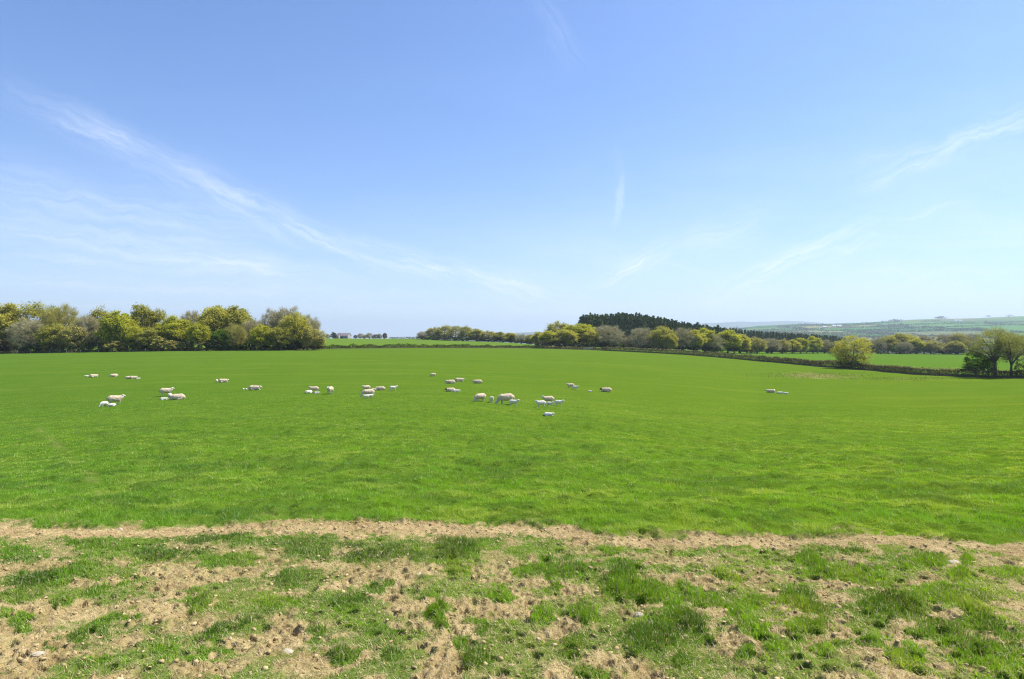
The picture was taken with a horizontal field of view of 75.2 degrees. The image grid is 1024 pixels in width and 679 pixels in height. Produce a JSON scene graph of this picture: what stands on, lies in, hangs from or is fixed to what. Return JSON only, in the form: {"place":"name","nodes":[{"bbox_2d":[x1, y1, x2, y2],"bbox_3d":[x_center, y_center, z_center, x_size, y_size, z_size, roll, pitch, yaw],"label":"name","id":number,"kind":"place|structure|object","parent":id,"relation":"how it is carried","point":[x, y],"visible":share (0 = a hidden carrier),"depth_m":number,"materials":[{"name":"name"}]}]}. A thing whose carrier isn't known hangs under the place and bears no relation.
{"place":"outdoors","nodes":[
{"label":"outdoors","id":0,"kind":"place"},
{"bbox_2d":[464,332,542,343],"bbox_3d":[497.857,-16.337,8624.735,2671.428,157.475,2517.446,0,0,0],"label":"hills","id":1,"kind":"structure","parent":0,"point":[529,333],"depth_m":8323.25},
{"bbox_2d":[0,316,1023,678],"bbox_3d":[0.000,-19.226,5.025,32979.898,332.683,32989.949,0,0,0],"label":"ground","id":2,"kind":"structure","parent":0,"point":[668,382],"depth_m":13.79,"materials":[{"name":"green plant"}]},
{"bbox_2d":[0,338,11,350],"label":"bush","id":3,"kind":"object","parent":2,"relation":"on","point":[5,344],"visible":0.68,"depth_m":236.63,"materials":[{"name":"green plant"}]},
{"bbox_2d":[0,302,30,351],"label":"tree","id":4,"kind":"object","parent":2,"relation":"on","point":[8,311],"visible":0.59,"depth_m":244.02,"materials":[{"name":"green plant"}]},
{"bbox_2d":[2,316,48,347],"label":"tree","id":5,"kind":"object","parent":2,"relation":"on","point":[27,325],"visible":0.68,"depth_m":233.44,"materials":[{"name":"grey plant"}]},
{"bbox_2d":[15,339,38,350],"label":"bush","id":6,"kind":"object","parent":2,"relation":"on","point":[32,347],"visible":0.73,"depth_m":234.05,"materials":[{"name":"green plant"}]},
{"bbox_2d":[8,301,70,350],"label":"tree","id":7,"kind":"object","parent":2,"relation":"on","point":[32,311],"visible":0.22,"depth_m":246.59,"materials":[{"name":"green plant"}]},
{"bbox_2d":[32,322,70,349],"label":"tree","id":8,"kind":"object","parent":2,"relation":"on","point":[46,340],"visible":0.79,"depth_m":232.07,"materials":[{"name":"green plant"}]},
{"bbox_2d":[35,302,81,340],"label":"tree","id":9,"kind":"object","parent":2,"relation":"on","point":[52,317],"visible":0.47,"depth_m":241.24,"materials":[{"name":"green plant"}]},
{"bbox_2d":[54,323,90,351],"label":"tree","id":10,"kind":"object","parent":2,"relation":"on","point":[68,330],"visible":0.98,"depth_m":232.19,"materials":[{"name":"green plant"}]},
{"bbox_2d":[74,313,102,351],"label":"tree","id":11,"kind":"object","parent":2,"relation":"on","point":[93,322],"visible":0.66,"depth_m":237.26,"materials":[{"name":"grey plant"}]},
{"bbox_2d":[83,341,101,349],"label":"bush","id":12,"kind":"object","parent":2,"relation":"on","point":[96,345],"visible":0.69,"depth_m":235.55,"materials":[{"name":"green plant"}]},
{"bbox_2d":[83,302,108,344],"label":"tree","id":13,"kind":"object","parent":2,"relation":"on","point":[97,313],"visible":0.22,"depth_m":244.78,"materials":[{"name":"green plant"}]},
{"bbox_2d":[103,340,125,351],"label":"bush","id":14,"kind":"object","parent":2,"relation":"on","point":[117,344],"visible":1,"depth_m":231.72,"materials":[{"name":"green plant"}]},
{"bbox_2d":[91,310,139,346],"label":"tree","id":15,"kind":"object","parent":2,"relation":"on","point":[114,324],"visible":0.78,"depth_m":234.29,"materials":[{"name":"green plant"}]},
{"bbox_2d":[106,394,125,403],"bbox_3d":[-33.751,5.139,56.681,1.463,0.858,0.552,0,0,-39],"label":"sheep","id":16,"kind":"object","parent":2,"relation":"on","point":[113,398],"visible":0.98,"depth_m":56.48},
{"bbox_2d":[119,325,142,348],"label":"tree","id":17,"kind":"object","parent":2,"relation":"on","point":[129,333],"visible":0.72,"depth_m":234.29,"materials":[{"name":"green plant"}]},
{"bbox_2d":[126,302,160,346],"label":"tree","id":18,"kind":"object","parent":2,"relation":"on","point":[137,313],"visible":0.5,"depth_m":246.15,"materials":[{"name":"green plant"}]},
{"bbox_2d":[133,326,162,350],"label":"tree","id":19,"kind":"object","parent":2,"relation":"on","point":[151,334],"visible":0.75,"depth_m":233.60,"materials":[{"name":"green plant"}]},
{"bbox_2d":[138,307,168,330],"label":"tree","id":20,"kind":"object","parent":2,"relation":"on","point":[160,315],"visible":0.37,"depth_m":248.10,"materials":[{"name":"green plant"}]},
{"bbox_2d":[0,346,312,353],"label":"hedge","id":21,"kind":"object","parent":2,"relation":"on","point":[102,350],"visible":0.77,"depth_m":232.11,"materials":[{"name":"green plant"}]},
{"bbox_2d":[151,336,170,350],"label":"bush","id":22,"kind":"object","parent":2,"relation":"on","point":[160,342],"visible":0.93,"depth_m":232.23,"materials":[{"name":"green plant"}]},
{"bbox_2d":[153,314,194,344],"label":"tree","id":23,"kind":"object","parent":2,"relation":"on","point":[175,326],"visible":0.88,"depth_m":238.48,"materials":[{"name":"green plant"}]},
{"bbox_2d":[164,340,186,350],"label":"bush","id":24,"kind":"object","parent":2,"relation":"on","point":[173,346],"visible":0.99,"depth_m":233.06,"materials":[{"name":"green plant"}]},
{"bbox_2d":[167,394,185,399],"bbox_3d":[-29.724,5.085,58.870,1.486,0.575,0.653,0,0,-22],"label":"sheep","id":25,"kind":"object","parent":2,"relation":"on","point":[176,396],"visible":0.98,"depth_m":58.68},
{"bbox_2d":[181,310,198,344],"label":"tree","id":26,"kind":"object","parent":2,"relation":"on","point":[187,313],"visible":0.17,"depth_m":249.01,"materials":[{"name":"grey plant"}]},
{"bbox_2d":[185,321,212,350],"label":"tree","id":27,"kind":"object","parent":2,"relation":"on","point":[201,334],"visible":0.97,"depth_m":235.42,"materials":[{"name":"green plant"}]},
{"bbox_2d":[190,305,236,344],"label":"tree","id":28,"kind":"object","parent":2,"relation":"on","point":[211,318],"visible":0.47,"depth_m":242.67,"materials":[{"name":"green plant"}]},
{"bbox_2d":[202,339,225,350],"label":"bush","id":29,"kind":"object","parent":2,"relation":"on","point":[219,345],"visible":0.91,"depth_m":231.01,"materials":[{"name":"green plant"}]},
{"bbox_2d":[210,328,233,350],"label":"tree","id":30,"kind":"object","parent":2,"relation":"on","point":[218,335],"visible":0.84,"depth_m":232.99,"materials":[{"name":"green plant"}]},
{"bbox_2d":[211,305,256,341],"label":"tree","id":31,"kind":"object","parent":2,"relation":"on","point":[241,315],"visible":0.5,"depth_m":246.44,"materials":[{"name":"green plant"}]},
{"bbox_2d":[221,323,248,350],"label":"tree","id":32,"kind":"object","parent":2,"relation":"on","point":[237,331],"visible":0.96,"depth_m":234.81,"materials":[{"name":"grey plant"}]},
{"bbox_2d":[242,319,263,349],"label":"tree","id":33,"kind":"object","parent":2,"relation":"on","point":[250,325],"visible":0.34,"depth_m":242.98,"materials":[{"name":"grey plant"}]},
{"bbox_2d":[247,325,276,350],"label":"tree","id":34,"kind":"object","parent":2,"relation":"on","point":[258,333],"visible":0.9,"depth_m":233.95,"materials":[{"name":"green plant"}]},
{"bbox_2d":[256,307,283,346],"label":"tree","id":35,"kind":"object","parent":2,"relation":"on","point":[275,313],"visible":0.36,"depth_m":248.11,"materials":[{"name":"grey plant"}]},
{"bbox_2d":[266,325,296,349],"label":"tree","id":36,"kind":"object","parent":2,"relation":"on","point":[279,333],"visible":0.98,"depth_m":234.04,"materials":[{"name":"green plant"}]},
{"bbox_2d":[268,305,301,349],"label":"tree","id":37,"kind":"object","parent":2,"relation":"on","point":[285,312],"visible":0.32,"depth_m":248.73,"materials":[{"name":"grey plant"}]},
{"bbox_2d":[279,311,312,349],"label":"tree","id":38,"kind":"object","parent":2,"relation":"on","point":[287,321],"visible":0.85,"depth_m":237.54,"materials":[{"name":"green plant"}]},
{"bbox_2d":[295,313,321,349],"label":"tree","id":39,"kind":"object","parent":2,"relation":"on","point":[314,323],"visible":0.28,"depth_m":245.43,"materials":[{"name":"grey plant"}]},
{"bbox_2d":[299,326,328,349],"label":"tree","id":40,"kind":"object","parent":2,"relation":"on","point":[320,339],"visible":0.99,"depth_m":236.52,"materials":[{"name":"green plant"}]},
{"bbox_2d":[321,343,546,348],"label":"hedge","id":41,"kind":"object","parent":2,"relation":"on","point":[367,346],"visible":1,"depth_m":290.20,"materials":[{"name":"green plant"}]},
{"bbox_2d":[433,324,457,336],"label":"tree","id":42,"kind":"object","parent":2,"relation":"on","point":[439,331],"visible":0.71,"depth_m":571.56,"materials":[{"name":"green plant"}]},
{"bbox_2d":[446,325,461,340],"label":"tree","id":43,"kind":"object","parent":2,"relation":"on","point":[453,330],"visible":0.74,"depth_m":552.27,"materials":[{"name":"green plant"}]},
{"bbox_2d":[458,326,472,340],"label":"tree","id":44,"kind":"object","parent":2,"relation":"on","point":[466,329],"visible":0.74,"depth_m":537.41,"materials":[{"name":"green plant"}]},
{"bbox_2d":[467,328,482,339],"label":"tree","id":45,"kind":"object","parent":2,"relation":"on","point":[475,334],"visible":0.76,"depth_m":516.03,"materials":[{"name":"green plant"}]},
{"bbox_2d":[478,330,494,341],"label":"tree","id":46,"kind":"object","parent":2,"relation":"on","point":[486,335],"visible":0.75,"depth_m":497.88,"materials":[{"name":"green plant"}]},
{"bbox_2d":[491,331,504,341],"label":"tree","id":47,"kind":"object","parent":2,"relation":"on","point":[498,336],"visible":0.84,"depth_m":483.15,"materials":[{"name":"green plant"}]},
{"bbox_2d":[495,393,514,403],"bbox_3d":[-0.578,4.739,53.066,1.620,0.877,0.584,0,0,-13],"label":"sheep","id":48,"kind":"object","parent":2,"relation":"on","point":[506,397],"visible":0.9,"depth_m":52.87},
{"bbox_2d":[502,333,517,342],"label":"tree","id":49,"kind":"object","parent":2,"relation":"on","point":[509,336],"visible":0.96,"depth_m":467.23,"materials":[{"name":"green plant"}]},
{"bbox_2d":[0,384,1023,544],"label":"pasture grass","id":50,"kind":"structure","parent":2,"relation":"on","point":[43,514],"depth_m":15.82,"materials":[{"name":"green plant"}]},
{"bbox_2d":[0,519,1023,678],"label":"bank grass","id":51,"kind":"structure","parent":2,"relation":"on","point":[907,595],"depth_m":6.58,"materials":[{"name":"green plant"}]},
{"bbox_2d":[0,519,1023,678],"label":"soil clods","id":52,"kind":"object","parent":2,"relation":"on","point":[21,660],"visible":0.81,"depth_m":6.85,"materials":[{"name":"soil"}]},
{"bbox_2d":[530,331,541,343],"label":"tree","id":53,"kind":"object","parent":2,"relation":"on","point":[534,339],"visible":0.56,"depth_m":370.29,"materials":[{"name":"green plant"}]},
{"bbox_2d":[537,330,556,347],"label":"tree","id":54,"kind":"object","parent":2,"relation":"on","point":[545,335],"visible":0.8,"depth_m":347.31,"materials":[{"name":"green plant"}]},
{"bbox_2d":[544,321,567,338],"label":"tree","id":55,"kind":"object","parent":2,"relation":"on","point":[555,326],"visible":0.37,"depth_m":369.56,"materials":[{"name":"green plant"}]},
{"bbox_2d":[553,329,578,344],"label":"tree","id":56,"kind":"object","parent":2,"relation":"on","point":[565,336],"visible":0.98,"depth_m":342.38,"materials":[{"name":"green plant"}]},
{"bbox_2d":[542,346,606,349],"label":"hedge","id":57,"kind":"object","parent":2,"relation":"on","point":[575,348],"visible":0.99,"depth_m":310.14,"materials":[{"name":"green plant"}]},
{"bbox_2d":[553,323,598,344],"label":"tree","id":58,"kind":"object","parent":2,"relation":"on","point":[579,329],"visible":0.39,"depth_m":353.80,"materials":[{"name":"plant"}]},
{"bbox_2d":[580,330,599,342],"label":"tree","id":59,"kind":"object","parent":2,"relation":"on","point":[587,335],"visible":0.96,"depth_m":347.00,"materials":[{"name":"green plant"}]},
{"bbox_2d":[589,324,624,344],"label":"tree","id":60,"kind":"object","parent":2,"relation":"on","point":[607,331],"visible":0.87,"depth_m":347.16,"materials":[{"name":"grey plant"}]},
{"bbox_2d":[619,313,627,343],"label":"conifer","id":61,"kind":"object","parent":2,"relation":"on","point":[621,323],"visible":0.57,"depth_m":453.10,"materials":[{"name":"green plant"}]},
{"bbox_2d":[622,315,631,342],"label":"conifer","id":62,"kind":"object","parent":2,"relation":"on","point":[626,324],"visible":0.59,"depth_m":453.01,"materials":[{"name":"green plant"}]},
{"bbox_2d":[634,314,642,338],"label":"conifer","id":63,"kind":"object","parent":2,"relation":"on","point":[639,321],"visible":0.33,"depth_m":454.69,"materials":[{"name":"green plant"}]},
{"bbox_2d":[626,327,653,348],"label":"tree","id":64,"kind":"object","parent":2,"relation":"on","point":[636,334],"visible":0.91,"depth_m":342.74,"materials":[{"name":"grey plant"}]},
{"bbox_2d":[645,325,676,348],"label":"tree","id":65,"kind":"object","parent":2,"relation":"on","point":[658,335],"visible":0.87,"depth_m":335.39,"materials":[{"name":"green plant"}]},
{"bbox_2d":[663,333,679,349],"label":"tree","id":66,"kind":"object","parent":2,"relation":"on","point":[672,339],"visible":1,"depth_m":330.24,"materials":[{"name":"green plant"}]},
{"bbox_2d":[673,326,695,349],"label":"tree","id":67,"kind":"object","parent":2,"relation":"on","point":[684,332],"visible":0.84,"depth_m":335.46,"materials":[{"name":"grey plant"}]},
{"bbox_2d":[680,328,708,350],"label":"tree","id":68,"kind":"object","parent":2,"relation":"on","point":[700,340],"visible":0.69,"depth_m":337.39,"materials":[{"name":"green plant"}]},
{"bbox_2d":[698,327,716,351],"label":"tree","id":69,"kind":"object","parent":2,"relation":"on","point":[706,332],"visible":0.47,"depth_m":348.45,"materials":[{"name":"green plant"}]},
{"bbox_2d":[704,333,726,351],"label":"tree","id":70,"kind":"object","parent":2,"relation":"on","point":[718,339],"visible":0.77,"depth_m":347.56,"materials":[{"name":"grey plant"}]},
{"bbox_2d":[714,329,743,352],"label":"tree","id":71,"kind":"object","parent":2,"relation":"on","point":[734,341],"visible":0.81,"depth_m":358.64,"materials":[{"name":"green plant"}]},
{"bbox_2d":[601,346,860,369],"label":"hedge","id":72,"kind":"object","parent":2,"relation":"on","point":[775,359],"visible":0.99,"depth_m":239.04,"materials":[{"name":"green plant"}]},
{"bbox_2d":[735,333,754,352],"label":"tree","id":73,"kind":"object","parent":2,"relation":"on","point":[746,344],"visible":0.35,"depth_m":367.88,"materials":[{"name":"green plant"}]},
{"bbox_2d":[750,336,769,353],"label":"tree","id":74,"kind":"object","parent":2,"relation":"on","point":[756,342],"visible":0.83,"depth_m":389.46,"materials":[{"name":"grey plant"}]},
{"bbox_2d":[759,338,782,353],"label":"tree","id":75,"kind":"object","parent":2,"relation":"on","point":[776,344],"visible":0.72,"depth_m":407.19,"materials":[{"name":"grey plant"}]},
{"bbox_2d":[778,339,792,353],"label":"tree","id":76,"kind":"object","parent":2,"relation":"on","point":[786,345],"visible":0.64,"depth_m":417.93,"materials":[{"name":"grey plant"}]},
{"bbox_2d":[786,339,802,353],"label":"tree","id":77,"kind":"object","parent":2,"relation":"on","point":[795,345],"visible":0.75,"depth_m":427.16,"materials":[{"name":"green plant"}]},
{"bbox_2d":[796,338,810,353],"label":"tree","id":78,"kind":"object","parent":2,"relation":"on","point":[805,344],"visible":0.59,"depth_m":437.49,"materials":[{"name":"green plant"}]},
{"bbox_2d":[807,335,824,353],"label":"tree","id":79,"kind":"object","parent":2,"relation":"on","point":[816,343],"visible":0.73,"depth_m":451.58,"materials":[{"name":"green plant"}]},
{"bbox_2d":[819,339,833,353],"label":"tree","id":80,"kind":"object","parent":2,"relation":"on","point":[826,342],"visible":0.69,"depth_m":457.48,"materials":[{"name":"grey plant"}]},
{"bbox_2d":[673,351,1008,370],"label":"hedge","id":81,"kind":"object","parent":2,"relation":"on","point":[867,365],"visible":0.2,"depth_m":190.35,"materials":[{"name":"green plant"}]},
{"bbox_2d":[719,370,980,380],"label":"rough growth","id":82,"kind":"object","parent":2,"relation":"on","point":[847,375],"visible":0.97,"depth_m":144.95,"materials":[{"name":"green plant"}]},
{"bbox_2d":[825,334,876,366],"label":"tree","id":83,"kind":"object","parent":2,"relation":"on","point":[845,346],"visible":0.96,"depth_m":185.52,"materials":[{"name":"green plant"}]},
{"bbox_2d":[850,356,870,367],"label":"bush","id":84,"kind":"object","parent":2,"relation":"on","point":[857,358],"visible":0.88,"depth_m":182.15,"materials":[{"name":"green plant"}]},
{"bbox_2d":[855,336,874,352],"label":"tree","id":85,"kind":"object","parent":2,"relation":"on","point":[868,346],"visible":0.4,"depth_m":459.27,"materials":[{"name":"green plant"}]},
{"bbox_2d":[869,338,886,353],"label":"tree","id":86,"kind":"object","parent":2,"relation":"on","point":[877,341],"visible":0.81,"depth_m":459.60,"materials":[{"name":"grey plant"}]},
{"bbox_2d":[758,315,1012,339],"bbox_3d":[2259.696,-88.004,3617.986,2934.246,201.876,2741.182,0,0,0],"label":"woodland","id":87,"kind":"object","parent":2,"relation":"on","point":[838,334],"visible":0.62,"depth_m":3024.12,"materials":[{"name":"green plant"}]},
{"bbox_2d":[841,326,931,330],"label":"hedgerow","id":88,"kind":"object","parent":2,"relation":"on","point":[885,328],"visible":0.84,"depth_m":3380.95,"materials":[{"name":"green plant"}]},
{"bbox_2d":[878,335,898,353],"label":"tree","id":89,"kind":"object","parent":2,"relation":"on","point":[893,342],"visible":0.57,"depth_m":463.94,"materials":[{"name":"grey plant"}]},
{"bbox_2d":[885,332,911,353],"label":"tree","id":90,"kind":"object","parent":2,"relation":"on","point":[900,337],"visible":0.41,"depth_m":467.15,"materials":[{"name":"green plant"}]},
{"bbox_2d":[895,341,913,353],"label":"tree","id":91,"kind":"object","parent":2,"relation":"on","point":[902,344],"visible":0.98,"depth_m":454.54,"materials":[{"name":"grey plant"}]},
{"bbox_2d":[907,338,926,353],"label":"tree","id":92,"kind":"object","parent":2,"relation":"on","point":[919,343],"visible":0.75,"depth_m":456.92,"materials":[{"name":"green plant"}]},
{"bbox_2d":[850,345,994,353],"bbox_3d":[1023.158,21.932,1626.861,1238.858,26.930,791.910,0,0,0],"label":"woodland","id":93,"kind":"object","parent":2,"relation":"on","point":[926,352],"visible":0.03,"depth_m":1459.41,"materials":[{"name":"green plant"}]},
{"bbox_2d":[867,327,990,331],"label":"hedgerow","id":94,"kind":"object","parent":2,"relation":"on","point":[955,329],"visible":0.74,"depth_m":3016.14,"materials":[{"name":"green plant"}]},
{"bbox_2d":[923,340,945,353],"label":"tree","id":95,"kind":"object","parent":2,"relation":"on","point":[929,345],"visible":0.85,"depth_m":454.34,"materials":[{"name":"green plant"}]},
{"bbox_2d":[856,363,1023,378],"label":"hedge","id":96,"kind":"object","parent":2,"relation":"on","point":[930,371],"visible":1,"depth_m":151.66,"materials":[{"name":"green plant"}]},
{"bbox_2d":[929,334,955,353],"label":"tree","id":97,"kind":"object","parent":2,"relation":"on","point":[944,338],"visible":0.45,"depth_m":467.73,"materials":[{"name":"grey plant"}]},
{"bbox_2d":[944,341,967,352],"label":"tree","id":98,"kind":"object","parent":2,"relation":"on","point":[952,346],"visible":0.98,"depth_m":452.94,"materials":[{"name":"green plant"}]},
{"bbox_2d":[947,332,970,353],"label":"tree","id":99,"kind":"object","parent":2,"relation":"on","point":[962,338],"visible":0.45,"depth_m":465.16,"materials":[{"name":"green plant"}]},
{"bbox_2d":[928,324,1011,326],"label":"hedgerow","id":100,"kind":"object","parent":2,"relation":"on","point":[971,325],"visible":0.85,"depth_m":3485.19,"materials":[{"name":"green plant"}]},
{"bbox_2d":[963,333,980,348],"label":"tree","id":101,"kind":"object","parent":2,"relation":"on","point":[968,337],"visible":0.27,"depth_m":471.48,"materials":[{"name":"grey plant"}]},
{"bbox_2d":[959,347,989,374],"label":"tree","id":102,"kind":"object","parent":2,"relation":"on","point":[977,360],"visible":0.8,"depth_m":146.81,"materials":[{"name":"green plant"}]},
{"bbox_2d":[978,353,999,372],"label":"tree","id":103,"kind":"object","parent":2,"relation":"on","point":[987,364],"visible":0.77,"depth_m":144.42,"materials":[{"name":"green plant"}]},
{"bbox_2d":[966,326,1023,373],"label":"tree","id":104,"kind":"object","parent":2,"relation":"on","point":[993,357],"visible":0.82,"depth_m":142.62,"materials":[{"name":"green plant"}]},
{"bbox_2d":[992,332,1023,374],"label":"tree","id":105,"kind":"object","parent":2,"relation":"on","point":[1010,359],"visible":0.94,"depth_m":138.52,"materials":[{"name":"green plant"}]},
{"bbox_2d":[0,0,1023,341],"label":"sky","id":106,"kind":"structure","parent":0,"point":[395,168],"materials":[{"name":"blue"}]},
{"bbox_2d":[692,321,826,328],"bbox_3d":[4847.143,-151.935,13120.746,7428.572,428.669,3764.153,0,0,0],"label":"hills","id":107,"kind":"structure","parent":0,"point":[727,325],"depth_m":12835.30,"materials":[{"name":"green plant"}]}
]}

